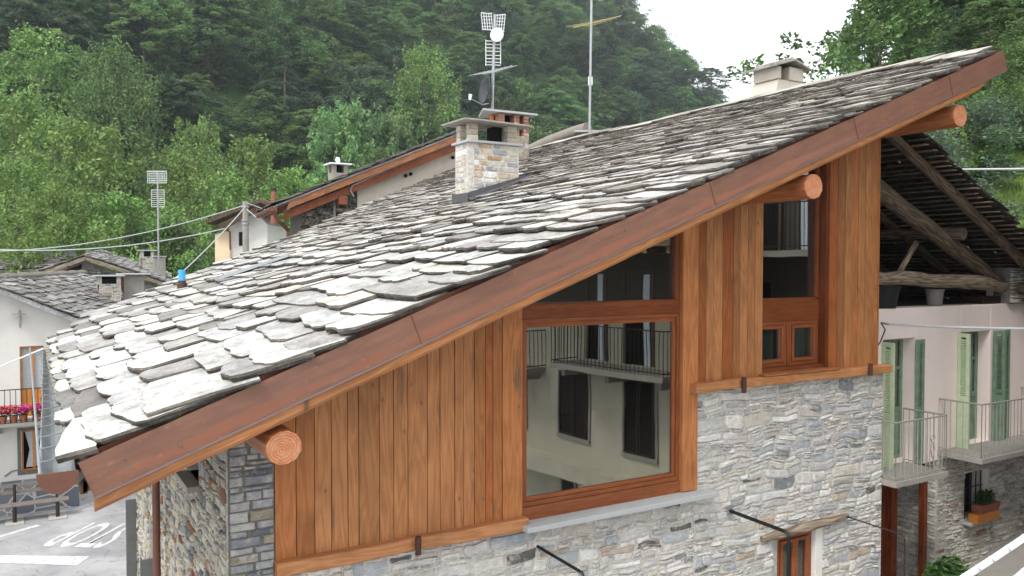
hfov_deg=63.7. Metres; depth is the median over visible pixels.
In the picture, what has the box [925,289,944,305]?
bucket
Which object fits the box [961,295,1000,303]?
plank pile
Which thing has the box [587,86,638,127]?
beech tree
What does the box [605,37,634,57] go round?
beech tree
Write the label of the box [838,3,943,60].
beech tree
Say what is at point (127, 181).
beech tree
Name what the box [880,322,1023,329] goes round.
cable
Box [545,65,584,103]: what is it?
beech tree
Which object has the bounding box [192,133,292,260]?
ash tree
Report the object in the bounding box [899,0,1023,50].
broadleaf tree
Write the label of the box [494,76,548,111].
broadleaf tree
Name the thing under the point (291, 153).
beech tree
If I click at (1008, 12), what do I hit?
beech tree
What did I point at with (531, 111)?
beech tree
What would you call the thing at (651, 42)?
broadleaf tree
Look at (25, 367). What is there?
balcony door
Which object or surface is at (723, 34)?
sky
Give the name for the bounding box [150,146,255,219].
beech tree
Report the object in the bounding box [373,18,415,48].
beech tree
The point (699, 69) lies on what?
ash tree
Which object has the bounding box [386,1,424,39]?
beech tree
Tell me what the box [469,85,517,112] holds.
broadleaf tree
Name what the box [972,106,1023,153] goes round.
bush
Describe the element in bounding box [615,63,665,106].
beech tree
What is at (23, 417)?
flower pot
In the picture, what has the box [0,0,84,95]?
beech tree
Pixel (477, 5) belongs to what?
broadleaf tree
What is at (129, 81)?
lime tree
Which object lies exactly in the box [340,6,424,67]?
beech tree
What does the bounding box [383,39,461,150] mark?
ash tree
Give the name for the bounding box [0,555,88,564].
road marking
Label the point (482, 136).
beech tree
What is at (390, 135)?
broadleaf tree
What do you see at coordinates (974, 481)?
window
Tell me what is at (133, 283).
chimney
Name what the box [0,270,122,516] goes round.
white house
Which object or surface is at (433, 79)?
ash tree
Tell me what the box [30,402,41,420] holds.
flower pot
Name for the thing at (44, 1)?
beech tree
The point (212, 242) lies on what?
cable
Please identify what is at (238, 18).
beech tree
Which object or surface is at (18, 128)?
ash tree
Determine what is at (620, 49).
ash tree
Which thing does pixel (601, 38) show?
broadleaf tree
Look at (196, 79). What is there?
beech tree
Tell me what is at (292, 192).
beech tree
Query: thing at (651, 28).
ash tree
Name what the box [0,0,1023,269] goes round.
hillside
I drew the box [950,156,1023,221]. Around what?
bush
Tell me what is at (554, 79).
beech tree
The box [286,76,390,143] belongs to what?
broadleaf tree
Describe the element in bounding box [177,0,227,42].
beech tree
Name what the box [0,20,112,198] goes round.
ash tree
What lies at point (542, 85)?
beech tree
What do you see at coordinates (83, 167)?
ash tree
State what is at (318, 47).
beech tree
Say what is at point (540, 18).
beech tree
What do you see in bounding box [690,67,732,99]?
beech tree
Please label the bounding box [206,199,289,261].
house
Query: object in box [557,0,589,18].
beech tree
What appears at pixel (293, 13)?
ash tree
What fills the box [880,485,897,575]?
entrance door
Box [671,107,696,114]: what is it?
broadleaf tree
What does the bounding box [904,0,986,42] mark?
broadleaf tree
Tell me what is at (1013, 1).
beech tree
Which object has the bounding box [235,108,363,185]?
beech tree
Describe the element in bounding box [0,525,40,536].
road edge line
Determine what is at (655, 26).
broadleaf tree
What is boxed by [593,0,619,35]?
ash tree
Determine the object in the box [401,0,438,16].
beech tree
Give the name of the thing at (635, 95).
broadleaf tree
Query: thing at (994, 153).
bush
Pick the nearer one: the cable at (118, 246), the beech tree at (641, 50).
the cable at (118, 246)
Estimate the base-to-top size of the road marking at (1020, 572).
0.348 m
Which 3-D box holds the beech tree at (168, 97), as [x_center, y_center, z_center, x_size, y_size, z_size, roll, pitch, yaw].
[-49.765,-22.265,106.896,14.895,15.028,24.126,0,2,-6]
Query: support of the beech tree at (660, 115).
on the hillside
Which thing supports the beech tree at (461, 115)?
on the hillside
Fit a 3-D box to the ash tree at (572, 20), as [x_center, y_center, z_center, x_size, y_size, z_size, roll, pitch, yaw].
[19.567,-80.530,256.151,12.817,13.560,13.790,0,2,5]
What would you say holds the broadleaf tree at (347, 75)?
on the hillside
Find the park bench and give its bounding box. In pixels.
[0,481,68,526]
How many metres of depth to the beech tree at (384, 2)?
192.84 m
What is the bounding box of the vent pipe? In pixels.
[177,270,186,288]
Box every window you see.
[17,426,40,474]
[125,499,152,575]
[175,464,201,492]
[239,232,242,245]
[522,233,680,519]
[758,162,839,376]
[760,512,848,575]
[962,468,996,526]
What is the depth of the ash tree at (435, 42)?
183.97 m
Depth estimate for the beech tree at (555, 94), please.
185.27 m
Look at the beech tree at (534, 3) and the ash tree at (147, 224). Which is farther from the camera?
the beech tree at (534, 3)
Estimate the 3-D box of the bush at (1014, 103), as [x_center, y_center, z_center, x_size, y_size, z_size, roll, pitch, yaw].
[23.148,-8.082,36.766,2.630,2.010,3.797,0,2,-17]
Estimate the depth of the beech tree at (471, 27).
201.14 m
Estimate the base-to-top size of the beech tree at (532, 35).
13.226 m
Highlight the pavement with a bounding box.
[966,529,1023,575]
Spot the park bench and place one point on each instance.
(57, 515)
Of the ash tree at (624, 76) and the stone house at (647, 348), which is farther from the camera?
the ash tree at (624, 76)
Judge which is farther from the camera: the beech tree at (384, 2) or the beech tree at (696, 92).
the beech tree at (696, 92)
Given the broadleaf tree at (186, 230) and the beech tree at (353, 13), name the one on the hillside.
the beech tree at (353, 13)
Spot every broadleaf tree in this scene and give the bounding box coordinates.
[0,45,120,127]
[0,118,50,187]
[5,148,109,221]
[35,0,72,8]
[109,212,211,286]
[110,0,230,77]
[125,0,194,46]
[227,29,294,95]
[241,16,346,90]
[267,119,343,178]
[278,158,354,227]
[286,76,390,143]
[295,97,391,183]
[296,94,345,158]
[309,59,363,119]
[334,0,381,12]
[345,61,399,115]
[353,103,421,167]
[372,44,415,98]
[414,0,465,5]
[418,2,467,51]
[457,0,489,21]
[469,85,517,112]
[471,110,489,134]
[475,0,529,48]
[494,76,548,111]
[505,0,530,25]
[526,0,558,14]
[529,119,553,143]
[557,24,600,63]
[577,29,610,66]
[606,0,653,32]
[612,90,649,122]
[628,32,663,64]
[644,50,697,93]
[645,24,671,52]
[661,41,678,53]
[665,46,704,87]
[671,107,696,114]
[677,56,708,85]
[684,96,718,113]
[702,86,730,102]
[725,0,973,83]
[839,7,885,74]
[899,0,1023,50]
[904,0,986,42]
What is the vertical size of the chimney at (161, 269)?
1.374 m
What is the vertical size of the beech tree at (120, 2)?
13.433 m
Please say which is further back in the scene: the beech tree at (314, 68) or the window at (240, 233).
the beech tree at (314, 68)
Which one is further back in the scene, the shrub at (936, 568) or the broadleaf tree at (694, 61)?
the broadleaf tree at (694, 61)
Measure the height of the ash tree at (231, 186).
15.416 m
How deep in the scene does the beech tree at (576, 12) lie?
239.60 m
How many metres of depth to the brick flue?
32.83 m
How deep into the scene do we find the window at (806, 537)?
11.91 m
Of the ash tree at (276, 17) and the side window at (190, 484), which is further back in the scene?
the ash tree at (276, 17)
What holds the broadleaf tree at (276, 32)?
on the hillside
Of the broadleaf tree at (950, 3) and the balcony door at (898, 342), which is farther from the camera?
the broadleaf tree at (950, 3)
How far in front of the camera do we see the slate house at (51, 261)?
46.21 m
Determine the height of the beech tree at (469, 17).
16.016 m
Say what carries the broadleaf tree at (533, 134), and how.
on the hillside
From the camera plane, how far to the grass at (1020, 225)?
31.85 m
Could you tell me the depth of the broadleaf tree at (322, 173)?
72.54 m
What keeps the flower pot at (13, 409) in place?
on the white house at (37, 309)
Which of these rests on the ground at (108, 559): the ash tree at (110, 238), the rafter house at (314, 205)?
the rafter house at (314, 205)
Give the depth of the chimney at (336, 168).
28.76 m
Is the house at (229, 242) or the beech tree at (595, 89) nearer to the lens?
the house at (229, 242)
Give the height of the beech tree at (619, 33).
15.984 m
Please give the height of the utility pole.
9.618 m
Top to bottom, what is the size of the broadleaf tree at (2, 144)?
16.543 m
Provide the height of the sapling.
16.901 m
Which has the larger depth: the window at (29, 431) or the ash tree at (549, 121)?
the ash tree at (549, 121)
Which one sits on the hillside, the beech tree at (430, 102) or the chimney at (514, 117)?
the beech tree at (430, 102)
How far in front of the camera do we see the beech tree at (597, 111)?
201.95 m
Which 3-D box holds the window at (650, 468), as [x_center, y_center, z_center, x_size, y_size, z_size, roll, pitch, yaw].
[1.108,0.719,10.058,2.406,3.900,0.120,-1,2,-31]
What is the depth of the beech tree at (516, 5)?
213.98 m
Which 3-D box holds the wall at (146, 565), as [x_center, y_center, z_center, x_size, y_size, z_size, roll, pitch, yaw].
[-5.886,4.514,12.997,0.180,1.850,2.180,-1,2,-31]
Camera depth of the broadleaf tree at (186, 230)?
51.27 m
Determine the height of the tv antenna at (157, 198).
4.604 m
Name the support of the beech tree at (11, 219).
on the hillside
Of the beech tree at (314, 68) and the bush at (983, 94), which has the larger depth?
the beech tree at (314, 68)
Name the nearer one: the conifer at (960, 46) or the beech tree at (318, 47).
the conifer at (960, 46)
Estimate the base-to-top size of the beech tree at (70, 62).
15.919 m
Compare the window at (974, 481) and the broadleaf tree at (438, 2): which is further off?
the broadleaf tree at (438, 2)
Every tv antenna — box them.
[147,171,166,266]
[469,12,516,120]
[566,0,620,133]
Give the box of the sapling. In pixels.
[840,34,850,72]
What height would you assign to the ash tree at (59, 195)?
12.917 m
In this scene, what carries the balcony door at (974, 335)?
in the pink house at (953, 424)
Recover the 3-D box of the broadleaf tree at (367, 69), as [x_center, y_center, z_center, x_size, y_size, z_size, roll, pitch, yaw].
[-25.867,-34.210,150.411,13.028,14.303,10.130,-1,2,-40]
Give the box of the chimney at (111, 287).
[92,275,124,301]
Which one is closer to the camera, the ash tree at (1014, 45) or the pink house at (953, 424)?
the pink house at (953, 424)
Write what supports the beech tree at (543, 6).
on the hillside
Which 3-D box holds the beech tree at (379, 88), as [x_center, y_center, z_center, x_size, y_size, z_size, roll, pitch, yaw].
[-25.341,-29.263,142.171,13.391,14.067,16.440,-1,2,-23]
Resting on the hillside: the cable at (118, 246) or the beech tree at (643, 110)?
the beech tree at (643, 110)
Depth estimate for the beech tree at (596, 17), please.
267.96 m
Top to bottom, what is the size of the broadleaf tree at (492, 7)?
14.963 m
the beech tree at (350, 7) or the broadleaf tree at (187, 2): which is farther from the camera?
the beech tree at (350, 7)
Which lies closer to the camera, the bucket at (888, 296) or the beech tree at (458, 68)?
the bucket at (888, 296)
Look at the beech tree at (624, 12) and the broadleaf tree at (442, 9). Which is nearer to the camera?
the broadleaf tree at (442, 9)
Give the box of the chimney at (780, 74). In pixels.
[743,57,811,96]
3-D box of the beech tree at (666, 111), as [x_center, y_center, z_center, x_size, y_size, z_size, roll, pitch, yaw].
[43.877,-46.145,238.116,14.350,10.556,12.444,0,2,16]
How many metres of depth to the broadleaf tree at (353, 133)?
105.76 m
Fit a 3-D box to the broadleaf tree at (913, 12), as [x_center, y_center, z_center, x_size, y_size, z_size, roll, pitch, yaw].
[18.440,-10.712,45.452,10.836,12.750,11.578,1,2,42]
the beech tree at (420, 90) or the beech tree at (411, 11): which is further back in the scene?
the beech tree at (411, 11)
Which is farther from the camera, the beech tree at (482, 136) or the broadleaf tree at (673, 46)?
the broadleaf tree at (673, 46)
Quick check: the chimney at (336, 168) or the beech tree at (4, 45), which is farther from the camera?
the beech tree at (4, 45)
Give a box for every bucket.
[879,286,901,307]
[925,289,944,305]
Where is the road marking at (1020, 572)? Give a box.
[1012,567,1023,575]
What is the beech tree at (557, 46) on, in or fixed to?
on the hillside
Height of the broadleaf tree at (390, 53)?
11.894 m
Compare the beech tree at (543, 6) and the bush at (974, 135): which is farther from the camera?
the beech tree at (543, 6)
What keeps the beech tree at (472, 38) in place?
on the hillside
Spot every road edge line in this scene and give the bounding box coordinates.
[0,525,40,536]
[960,534,1023,575]
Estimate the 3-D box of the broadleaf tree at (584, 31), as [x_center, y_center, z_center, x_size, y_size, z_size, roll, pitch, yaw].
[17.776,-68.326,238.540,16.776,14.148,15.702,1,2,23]
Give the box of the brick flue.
[270,188,276,223]
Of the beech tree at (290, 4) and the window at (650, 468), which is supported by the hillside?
the beech tree at (290, 4)
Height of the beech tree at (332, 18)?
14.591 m
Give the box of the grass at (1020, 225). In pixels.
[927,91,1023,227]
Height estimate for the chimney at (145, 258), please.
1.688 m
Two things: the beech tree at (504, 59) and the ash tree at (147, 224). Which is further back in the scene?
the beech tree at (504, 59)
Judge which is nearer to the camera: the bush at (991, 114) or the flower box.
the flower box
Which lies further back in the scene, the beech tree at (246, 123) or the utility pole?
the beech tree at (246, 123)
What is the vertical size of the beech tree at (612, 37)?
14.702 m
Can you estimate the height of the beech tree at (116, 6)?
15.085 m
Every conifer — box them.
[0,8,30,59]
[239,56,320,135]
[928,5,983,103]
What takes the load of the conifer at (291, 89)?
on the hillside
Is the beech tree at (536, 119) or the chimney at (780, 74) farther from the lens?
the beech tree at (536, 119)
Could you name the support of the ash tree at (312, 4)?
on the hillside
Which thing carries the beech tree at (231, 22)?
on the hillside
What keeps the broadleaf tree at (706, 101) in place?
on the hillside
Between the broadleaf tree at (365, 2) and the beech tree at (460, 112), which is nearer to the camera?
the beech tree at (460, 112)
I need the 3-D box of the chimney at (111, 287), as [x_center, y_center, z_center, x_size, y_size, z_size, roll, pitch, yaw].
[-15.283,0.359,31.233,1.065,1.706,1.366,-1,2,-31]
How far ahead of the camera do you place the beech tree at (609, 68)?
226.62 m
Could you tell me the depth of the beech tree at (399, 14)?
190.65 m
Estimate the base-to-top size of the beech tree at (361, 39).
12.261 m
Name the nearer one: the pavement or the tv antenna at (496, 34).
the pavement
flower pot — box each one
[0,405,10,423]
[6,404,20,422]
[16,404,30,422]
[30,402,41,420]
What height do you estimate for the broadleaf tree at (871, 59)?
16.877 m
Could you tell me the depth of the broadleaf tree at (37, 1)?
129.39 m
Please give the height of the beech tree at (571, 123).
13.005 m
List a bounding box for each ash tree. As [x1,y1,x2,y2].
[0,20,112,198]
[0,79,109,257]
[0,106,184,285]
[0,154,88,258]
[0,180,129,273]
[28,183,197,286]
[64,93,185,195]
[72,212,138,254]
[131,147,233,273]
[148,111,239,274]
[159,164,257,273]
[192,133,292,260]
[197,0,298,54]
[241,0,299,59]
[252,162,318,228]
[269,0,353,56]
[271,0,307,22]
[354,10,391,49]
[379,33,428,75]
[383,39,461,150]
[402,72,461,120]
[412,38,447,74]
[536,113,570,133]
[556,6,594,34]
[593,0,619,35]
[596,58,639,97]
[613,46,641,74]
[645,26,676,50]
[690,55,711,86]
[875,0,977,51]
[979,15,1023,134]
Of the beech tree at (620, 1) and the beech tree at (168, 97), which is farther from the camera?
the beech tree at (620, 1)
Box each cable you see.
[0,228,224,250]
[0,346,45,366]
[3,206,240,250]
[176,207,244,276]
[878,323,885,345]
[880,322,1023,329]
[963,168,1023,169]
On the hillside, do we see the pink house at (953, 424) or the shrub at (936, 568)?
the pink house at (953, 424)
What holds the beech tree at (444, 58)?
on the hillside
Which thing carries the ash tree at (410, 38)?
on the hillside
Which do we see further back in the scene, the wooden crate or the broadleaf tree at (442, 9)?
the broadleaf tree at (442, 9)
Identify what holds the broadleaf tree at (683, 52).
on the hillside
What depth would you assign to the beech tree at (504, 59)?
190.76 m
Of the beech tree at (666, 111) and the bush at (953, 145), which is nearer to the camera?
the bush at (953, 145)
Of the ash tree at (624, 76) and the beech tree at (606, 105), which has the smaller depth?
the beech tree at (606, 105)
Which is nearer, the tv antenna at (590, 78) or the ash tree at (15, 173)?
the tv antenna at (590, 78)
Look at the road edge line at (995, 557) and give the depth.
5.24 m
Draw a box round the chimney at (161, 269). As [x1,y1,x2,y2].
[152,256,166,283]
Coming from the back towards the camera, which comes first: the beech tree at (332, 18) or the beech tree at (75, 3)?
the beech tree at (332, 18)
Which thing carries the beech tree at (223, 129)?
on the hillside
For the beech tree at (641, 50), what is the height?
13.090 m
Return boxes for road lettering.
[44,522,136,547]
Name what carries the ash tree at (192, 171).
on the ground at (108, 559)
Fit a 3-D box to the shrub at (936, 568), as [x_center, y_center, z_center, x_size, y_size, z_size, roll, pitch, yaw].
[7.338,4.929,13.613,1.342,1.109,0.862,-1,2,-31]
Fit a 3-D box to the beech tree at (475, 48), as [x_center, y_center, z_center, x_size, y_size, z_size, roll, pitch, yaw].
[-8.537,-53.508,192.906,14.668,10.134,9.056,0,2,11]
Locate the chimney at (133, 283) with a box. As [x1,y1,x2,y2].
[116,273,149,299]
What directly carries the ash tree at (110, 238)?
on the hillside
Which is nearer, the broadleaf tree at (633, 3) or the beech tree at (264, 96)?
the beech tree at (264, 96)
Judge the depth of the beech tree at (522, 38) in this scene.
202.43 m
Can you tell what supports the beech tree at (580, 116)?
on the hillside
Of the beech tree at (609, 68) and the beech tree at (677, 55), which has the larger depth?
the beech tree at (677, 55)
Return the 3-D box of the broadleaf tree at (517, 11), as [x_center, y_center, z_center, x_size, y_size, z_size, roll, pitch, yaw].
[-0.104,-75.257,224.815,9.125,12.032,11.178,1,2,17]
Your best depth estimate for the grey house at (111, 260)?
36.41 m
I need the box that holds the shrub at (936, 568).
[921,554,977,575]
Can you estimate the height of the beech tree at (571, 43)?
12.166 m
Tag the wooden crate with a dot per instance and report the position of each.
(976, 518)
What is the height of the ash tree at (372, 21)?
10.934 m
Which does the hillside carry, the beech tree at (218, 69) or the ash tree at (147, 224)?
the beech tree at (218, 69)
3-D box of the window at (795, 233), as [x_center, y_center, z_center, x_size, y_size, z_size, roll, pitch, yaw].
[4.006,-0.541,11.734,1.540,3.471,0.410,-1,2,-31]
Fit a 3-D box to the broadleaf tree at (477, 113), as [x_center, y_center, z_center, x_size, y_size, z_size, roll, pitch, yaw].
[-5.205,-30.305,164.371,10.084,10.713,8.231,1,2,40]
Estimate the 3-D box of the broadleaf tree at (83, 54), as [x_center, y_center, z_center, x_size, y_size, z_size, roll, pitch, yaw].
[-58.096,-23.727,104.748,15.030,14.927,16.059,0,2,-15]
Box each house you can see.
[0,252,76,390]
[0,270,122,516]
[29,46,1007,575]
[31,250,171,291]
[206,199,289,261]
[256,130,456,236]
[878,133,1023,575]
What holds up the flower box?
on the wooden crate
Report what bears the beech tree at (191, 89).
on the hillside
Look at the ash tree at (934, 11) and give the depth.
48.73 m
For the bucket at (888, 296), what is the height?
0.360 m
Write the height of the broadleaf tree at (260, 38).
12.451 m
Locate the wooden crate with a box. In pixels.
[968,510,999,523]
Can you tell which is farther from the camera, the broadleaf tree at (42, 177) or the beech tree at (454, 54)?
the beech tree at (454, 54)
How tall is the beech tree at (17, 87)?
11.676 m
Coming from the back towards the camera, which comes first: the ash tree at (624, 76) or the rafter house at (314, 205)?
the ash tree at (624, 76)
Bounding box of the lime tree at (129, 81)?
[40,34,182,270]
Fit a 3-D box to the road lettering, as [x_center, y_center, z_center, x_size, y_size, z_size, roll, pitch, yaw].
[-10.888,6.399,21.416,1.620,0.001,1.950,0,2,5]
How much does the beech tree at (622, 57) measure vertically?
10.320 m
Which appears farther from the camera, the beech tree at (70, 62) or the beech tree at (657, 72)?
the beech tree at (657, 72)
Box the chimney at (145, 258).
[136,250,156,283]
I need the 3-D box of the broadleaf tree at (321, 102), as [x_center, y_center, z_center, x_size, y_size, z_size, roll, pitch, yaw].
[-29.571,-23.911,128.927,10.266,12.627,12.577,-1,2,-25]
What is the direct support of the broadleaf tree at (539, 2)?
on the hillside
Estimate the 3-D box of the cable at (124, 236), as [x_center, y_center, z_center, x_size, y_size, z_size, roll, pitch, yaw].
[-18.425,-2.596,36.941,16.126,1.853,0.038,1,2,22]
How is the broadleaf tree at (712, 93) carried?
on the hillside
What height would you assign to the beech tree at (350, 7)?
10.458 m
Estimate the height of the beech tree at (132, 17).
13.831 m
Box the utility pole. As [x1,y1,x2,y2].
[241,201,249,251]
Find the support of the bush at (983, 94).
on the hillside
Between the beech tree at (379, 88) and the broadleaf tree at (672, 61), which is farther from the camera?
the broadleaf tree at (672, 61)
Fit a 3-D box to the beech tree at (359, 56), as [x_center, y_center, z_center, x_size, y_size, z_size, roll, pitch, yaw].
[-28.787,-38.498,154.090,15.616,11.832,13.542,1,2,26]
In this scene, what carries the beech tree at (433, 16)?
on the hillside
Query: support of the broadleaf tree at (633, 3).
on the hillside
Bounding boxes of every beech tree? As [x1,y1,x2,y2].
[0,0,77,26]
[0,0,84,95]
[0,42,14,86]
[0,42,22,55]
[0,51,56,126]
[0,53,129,156]
[0,201,70,254]
[26,0,140,62]
[28,9,158,87]
[45,154,194,246]
[52,0,165,57]
[53,64,199,156]
[64,0,126,28]
[67,9,199,83]
[121,77,251,155]
[124,210,228,261]
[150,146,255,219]
[157,72,237,126]
[158,21,255,95]
[158,121,251,187]
[173,0,309,65]
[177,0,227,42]
[204,0,266,37]
[219,186,299,231]
[220,142,325,199]
[221,119,278,176]
[224,88,289,145]
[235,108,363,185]
[237,0,309,29]
[273,59,342,111]
[276,40,352,90]
[294,5,359,60]
[303,0,368,45]
[313,51,392,94]
[325,0,367,28]
[335,28,388,64]
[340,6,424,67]
[342,77,399,131]
[357,0,393,23]
[364,102,443,156]
[371,9,408,45]
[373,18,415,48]
[384,47,466,90]
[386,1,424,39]
[386,77,468,114]
[390,90,470,143]
[399,11,459,60]
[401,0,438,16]
[408,63,488,114]
[416,0,488,35]
[424,113,481,139]
[427,108,480,137]
[430,44,480,93]
[445,30,496,78]
[454,40,505,65]
[463,21,498,60]
[468,70,518,108]
[474,0,533,40]
[478,131,486,140]
[479,32,545,79]
[479,53,523,86]
[498,27,559,75]
[517,81,571,116]
[518,109,554,128]
[522,0,560,17]
[523,87,619,135]
[526,14,557,55]
[526,112,556,138]
[533,0,578,41]
[533,35,567,75]
[535,74,581,118]
[541,37,597,75]
[544,0,597,42]
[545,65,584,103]
[553,104,598,131]
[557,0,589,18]
[557,0,595,30]
[562,119,594,129]
[568,45,624,98]
[570,78,605,107]
[574,107,615,129]
[575,10,611,28]
[575,23,628,65]
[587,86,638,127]
[592,101,630,129]
[594,0,634,24]
[600,8,647,39]
[600,55,636,85]
[603,23,654,67]
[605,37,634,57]
[614,105,661,126]
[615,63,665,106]
[616,11,649,37]
[625,47,656,78]
[625,53,676,94]
[628,69,684,113]
[650,109,675,119]
[651,112,669,122]
[656,69,721,107]
[662,52,692,86]
[662,86,703,111]
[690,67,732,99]
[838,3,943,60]
[915,0,1023,101]
[947,0,1023,60]
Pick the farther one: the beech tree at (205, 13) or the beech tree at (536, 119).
the beech tree at (536, 119)
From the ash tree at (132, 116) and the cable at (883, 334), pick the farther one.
the ash tree at (132, 116)
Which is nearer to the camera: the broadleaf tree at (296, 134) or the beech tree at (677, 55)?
the broadleaf tree at (296, 134)
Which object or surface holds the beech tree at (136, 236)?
on the hillside
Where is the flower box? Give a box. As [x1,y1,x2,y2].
[972,488,1000,513]
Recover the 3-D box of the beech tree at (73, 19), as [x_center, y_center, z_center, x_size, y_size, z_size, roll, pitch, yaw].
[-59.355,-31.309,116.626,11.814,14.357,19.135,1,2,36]
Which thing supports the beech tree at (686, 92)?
on the hillside
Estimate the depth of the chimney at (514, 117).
20.26 m
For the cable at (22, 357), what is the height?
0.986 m
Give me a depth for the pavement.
14.83 m
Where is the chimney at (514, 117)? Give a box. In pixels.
[479,108,537,159]
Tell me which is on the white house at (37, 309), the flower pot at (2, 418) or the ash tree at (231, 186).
the flower pot at (2, 418)
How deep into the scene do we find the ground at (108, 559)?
20.96 m
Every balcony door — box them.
[20,346,43,415]
[883,339,902,457]
[961,331,977,439]
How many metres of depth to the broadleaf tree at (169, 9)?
124.55 m
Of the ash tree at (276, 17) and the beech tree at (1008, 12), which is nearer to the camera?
the beech tree at (1008, 12)
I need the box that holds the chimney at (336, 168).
[324,157,351,179]
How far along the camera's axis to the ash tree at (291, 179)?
65.21 m
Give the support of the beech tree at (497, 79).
on the hillside
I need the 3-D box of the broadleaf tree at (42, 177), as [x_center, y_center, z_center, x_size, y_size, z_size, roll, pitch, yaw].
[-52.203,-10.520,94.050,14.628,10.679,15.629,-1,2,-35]
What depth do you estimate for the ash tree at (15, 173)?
53.48 m
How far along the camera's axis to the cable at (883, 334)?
13.19 m
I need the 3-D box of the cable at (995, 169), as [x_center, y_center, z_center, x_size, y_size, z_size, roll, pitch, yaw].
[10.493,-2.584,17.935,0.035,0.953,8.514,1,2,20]
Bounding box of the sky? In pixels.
[618,0,893,100]
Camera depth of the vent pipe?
15.90 m
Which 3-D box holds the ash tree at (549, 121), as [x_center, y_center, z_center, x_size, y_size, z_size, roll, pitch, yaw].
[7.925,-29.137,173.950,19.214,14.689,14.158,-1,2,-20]
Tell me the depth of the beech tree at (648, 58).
252.11 m
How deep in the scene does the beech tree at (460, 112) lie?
154.87 m
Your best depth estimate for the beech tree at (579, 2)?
263.95 m
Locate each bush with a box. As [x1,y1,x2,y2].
[923,101,1017,147]
[924,118,1023,186]
[928,94,1023,148]
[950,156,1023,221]
[952,83,1023,119]
[965,125,1023,182]
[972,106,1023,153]
[1000,88,1023,120]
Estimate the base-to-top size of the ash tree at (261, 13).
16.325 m
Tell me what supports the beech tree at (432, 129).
on the hillside
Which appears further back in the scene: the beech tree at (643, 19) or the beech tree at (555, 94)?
the beech tree at (643, 19)
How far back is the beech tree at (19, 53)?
108.53 m
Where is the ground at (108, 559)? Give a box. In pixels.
[0,391,137,575]
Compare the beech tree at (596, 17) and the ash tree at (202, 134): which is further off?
the beech tree at (596, 17)

